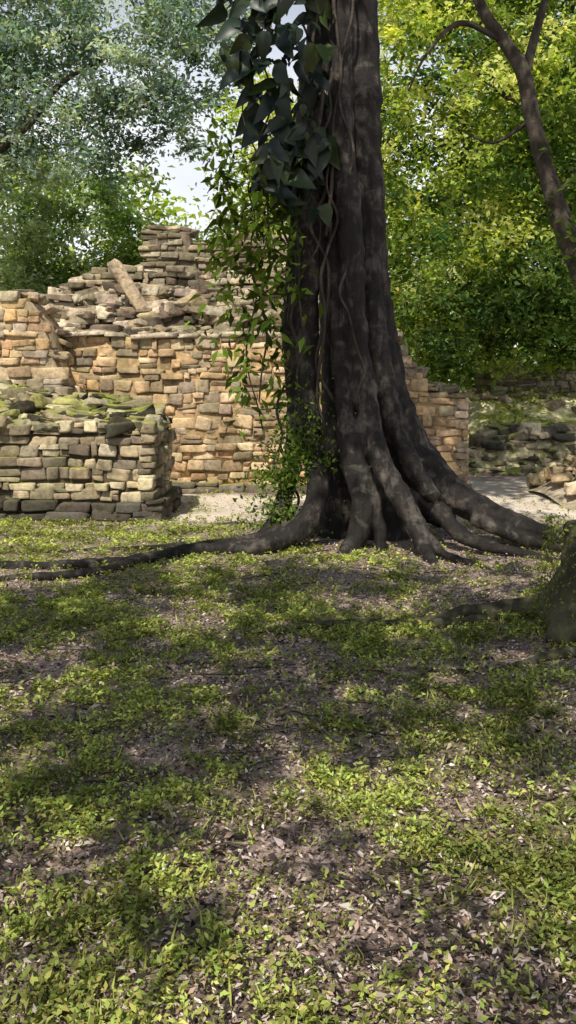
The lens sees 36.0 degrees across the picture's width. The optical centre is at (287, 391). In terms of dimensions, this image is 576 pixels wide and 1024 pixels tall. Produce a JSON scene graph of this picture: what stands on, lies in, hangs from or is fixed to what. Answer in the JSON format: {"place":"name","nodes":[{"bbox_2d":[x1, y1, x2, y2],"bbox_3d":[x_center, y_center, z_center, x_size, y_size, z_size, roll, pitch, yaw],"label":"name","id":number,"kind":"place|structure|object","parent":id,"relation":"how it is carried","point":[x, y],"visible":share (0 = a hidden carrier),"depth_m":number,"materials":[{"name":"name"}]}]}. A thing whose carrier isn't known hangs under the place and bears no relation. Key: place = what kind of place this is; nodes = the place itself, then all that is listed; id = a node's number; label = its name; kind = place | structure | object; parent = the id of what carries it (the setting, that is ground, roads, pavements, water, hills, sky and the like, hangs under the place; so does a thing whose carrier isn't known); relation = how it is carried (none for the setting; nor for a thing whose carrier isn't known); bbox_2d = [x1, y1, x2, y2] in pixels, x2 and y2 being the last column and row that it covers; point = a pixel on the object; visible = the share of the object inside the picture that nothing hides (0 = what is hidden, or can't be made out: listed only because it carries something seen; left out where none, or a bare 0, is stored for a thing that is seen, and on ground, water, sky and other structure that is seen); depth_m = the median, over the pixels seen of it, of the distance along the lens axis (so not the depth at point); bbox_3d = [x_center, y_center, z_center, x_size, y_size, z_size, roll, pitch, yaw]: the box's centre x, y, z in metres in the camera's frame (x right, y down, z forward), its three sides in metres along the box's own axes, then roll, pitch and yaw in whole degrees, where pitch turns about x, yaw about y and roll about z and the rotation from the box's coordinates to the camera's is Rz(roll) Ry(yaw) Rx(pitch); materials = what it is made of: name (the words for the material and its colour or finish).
{"place":"outdoors","nodes":[
{"label":"outdoors","id":0,"kind":"place"},
{"bbox_2d":[0,489,575,1023],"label":"grass","id":1,"kind":"structure","parent":0,"point":[536,865],"depth_m":3.63,"materials":[{"name":"green plant"}]},
{"bbox_2d":[0,472,575,1023],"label":"ground","id":2,"kind":"structure","parent":0,"point":[500,488],"depth_m":3.84,"materials":[{"name":"soil"}]},
{"bbox_2d":[0,298,75,385],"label":"stone wall","id":3,"kind":"structure","parent":2,"relation":"on","point":[53,336],"depth_m":13.02,"materials":[{"name":"beige stone"}]},
{"bbox_2d":[0,139,78,293],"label":"rainforest tree","id":4,"kind":"object","parent":2,"relation":"on","point":[15,268],"visible":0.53,"depth_m":25.22,"materials":[{"name":"green plant"}]},
{"bbox_2d":[0,289,86,414],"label":"stones","id":5,"kind":"object","parent":2,"relation":"on","point":[10,302],"visible":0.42,"depth_m":12.99,"materials":[{"name":"stone"}]},
{"bbox_2d":[0,163,159,293],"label":"rainforest tree","id":6,"kind":"object","parent":2,"relation":"on","point":[128,253],"visible":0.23,"depth_m":26.20,"materials":[{"name":"green plant"}]},
{"bbox_2d":[0,426,168,519],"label":"stone wall","id":7,"kind":"structure","parent":2,"relation":"on","point":[5,493],"depth_m":10.94,"materials":[{"name":"grey stone"}]},
{"bbox_2d":[0,379,172,438],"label":"loose stones","id":8,"kind":"object","parent":7,"relation":"on","point":[26,404],"visible":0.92,"depth_m":11.36,"materials":[{"name":"stone"}]},
{"bbox_2d":[0,486,182,522],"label":"plinth","id":9,"kind":"structure","parent":2,"relation":"on","point":[166,504],"depth_m":10.77,"materials":[{"name":"stone"}]},
{"bbox_2d":[0,418,176,501],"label":"stones","id":10,"kind":"object","parent":9,"relation":"on","point":[154,469],"visible":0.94,"depth_m":10.89,"materials":[{"name":"beige stone"}]},
{"bbox_2d":[0,0,271,207],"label":"rainforest tree","id":11,"kind":"object","parent":2,"relation":"on","point":[28,39],"visible":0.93,"depth_m":20.04,"materials":[{"name":"green plant"}]},
{"bbox_2d":[126,207,288,261],"bbox_3d":[-2.170,-2.162,28.990,7.807,7.964,5.328,0,0,0],"label":"rainforest tree","id":12,"kind":"object","parent":2,"relation":"on","point":[211,236],"visible":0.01,"depth_m":28.29,"materials":[{"name":"green plant"}]},
{"bbox_2d":[65,342,463,487],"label":"stone wall","id":13,"kind":"structure","parent":2,"relation":"on","point":[125,362],"depth_m":14.02,"materials":[{"name":"beige stone"}]},
{"bbox_2d":[77,298,255,330],"bbox_3d":[-1.700,-1.323,16.700,6.600,1.725,4.600,0,0,0],"label":"stone rubble","id":14,"kind":"object","parent":13,"relation":"on","point":[176,321],"depth_m":14.98,"materials":[{"name":"grey stone"}]},
{"bbox_2d":[38,264,319,335],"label":"rubble stones","id":15,"kind":"object","parent":14,"relation":"on","point":[105,301],"visible":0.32,"depth_m":15.26,"materials":[{"name":"stone"}]},
{"bbox_2d":[89,258,147,331],"bbox_3d":[-2.716,-1.569,14.836,1.243,1.299,0.524,0,0,-12],"label":"leaning slab","id":16,"kind":"object","parent":15,"relation":"on","point":[119,272],"depth_m":14.80,"materials":[{"name":"stone"}]},
{"bbox_2d":[87,225,288,286],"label":"masonry block","id":17,"kind":"structure","parent":14,"relation":"on","point":[169,235],"depth_m":16.33,"materials":[{"name":"stone"}]},
{"bbox_2d":[148,232,280,275],"bbox_3d":[-1.280,-2.280,16.840,2.600,1.360,0.900,0,0,0],"label":"block core","id":18,"kind":"object","parent":14,"relation":"on","point":[186,239],"visible":0.13,"depth_m":16.39,"materials":[{"name":"beige stone"}]},
{"bbox_2d":[61,330,402,339],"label":"capstones","id":19,"kind":"object","parent":13,"relation":"on","point":[170,335],"visible":0.44,"depth_m":13.91,"materials":[{"name":"stone"}]},
{"bbox_2d":[62,335,469,485],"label":"stones","id":20,"kind":"object","parent":2,"relation":"on","point":[181,399],"visible":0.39,"depth_m":13.98,"materials":[{"name":"stone"}]},
{"bbox_2d":[0,0,564,580],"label":"strangler fig tree","id":21,"kind":"object","parent":2,"relation":"on","point":[394,478],"visible":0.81,"depth_m":9.11,"materials":[{"name":"brown plant"}]},
{"bbox_2d":[184,0,341,546],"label":"philodendron vine","id":22,"kind":"object","parent":21,"relation":"attached to","point":[289,156],"visible":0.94,"depth_m":8.97,"materials":[{"name":"green plant"}]},
{"bbox_2d":[0,520,575,1023],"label":"fallen twigs","id":23,"kind":"object","parent":2,"relation":"on","point":[396,922],"visible":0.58,"depth_m":3.29,"materials":[{"name":"brown wood"}]},
{"bbox_2d":[0,92,575,389],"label":"distant forest","id":24,"kind":"object","parent":2,"relation":"on","point":[144,177],"visible":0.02,"depth_m":37.62,"materials":[{"name":"green plant"}]},
{"bbox_2d":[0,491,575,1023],"bbox_3d":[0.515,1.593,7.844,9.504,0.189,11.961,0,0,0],"label":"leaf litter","id":25,"kind":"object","parent":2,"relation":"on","point":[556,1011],"visible":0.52,"depth_m":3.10,"materials":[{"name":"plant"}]},
{"bbox_2d":[190,59,453,376],"bbox_3d":[0.906,-2.836,19.969,6.025,9.231,4.720,0,0,0],"label":"rainforest tree","id":26,"kind":"object","parent":2,"relation":"on","point":[386,150],"visible":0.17,"depth_m":19.60,"materials":[{"name":"green plant"}]},
{"bbox_2d":[242,509,575,673],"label":"tree stump","id":27,"kind":"object","parent":2,"relation":"on","point":[552,604],"visible":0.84,"depth_m":5.91,"materials":[{"name":"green plant"}]},
{"bbox_2d":[378,0,575,387],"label":"rainforest tree","id":28,"kind":"object","parent":2,"relation":"on","point":[512,301],"visible":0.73,"depth_m":18.98,"materials":[{"name":"green plant"}]},
{"bbox_2d":[378,0,575,388],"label":"rainforest tree","id":29,"kind":"object","parent":2,"relation":"on","point":[435,76],"visible":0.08,"depth_m":23.64,"materials":[{"name":"green plant"}]},
{"bbox_2d":[408,0,575,356],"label":"rainforest tree","id":30,"kind":"object","parent":2,"relation":"on","point":[542,144],"visible":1,"depth_m":11.98,"materials":[{"name":"green plant"}]},
{"bbox_2d":[460,384,575,476],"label":"ruined terrace","id":31,"kind":"structure","parent":2,"relation":"on","point":[523,433],"depth_m":17.70,"materials":[{"name":"stone"}]},
{"bbox_2d":[474,372,574,393],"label":"stone wall","id":32,"kind":"structure","parent":31,"relation":"on","point":[478,387],"depth_m":22.65,"materials":[{"name":"grey stone"}]},
{"bbox_2d":[476,365,575,395],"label":"stones","id":33,"kind":"object","parent":31,"relation":"on","point":[561,385],"visible":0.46,"depth_m":22.59,"materials":[{"name":"stone"}]},
{"bbox_2d":[525,444,575,509],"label":"rubble pile","id":34,"kind":"object","parent":2,"relation":"on","point":[555,481],"visible":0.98,"depth_m":13.42,"materials":[{"name":"stone"}]},
{"bbox_2d":[0,0,575,380],"label":"sky","id":35,"kind":"structure","parent":0,"point":[185,175],"materials":[{"name":"white"}]},
{"bbox_2d":[172,336,474,493],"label":"plinth and loose stones","id":36,"kind":"structure","parent":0,"point":[411,371],"depth_m":13.91,"materials":[{"name":"beige stone"}]}
]}

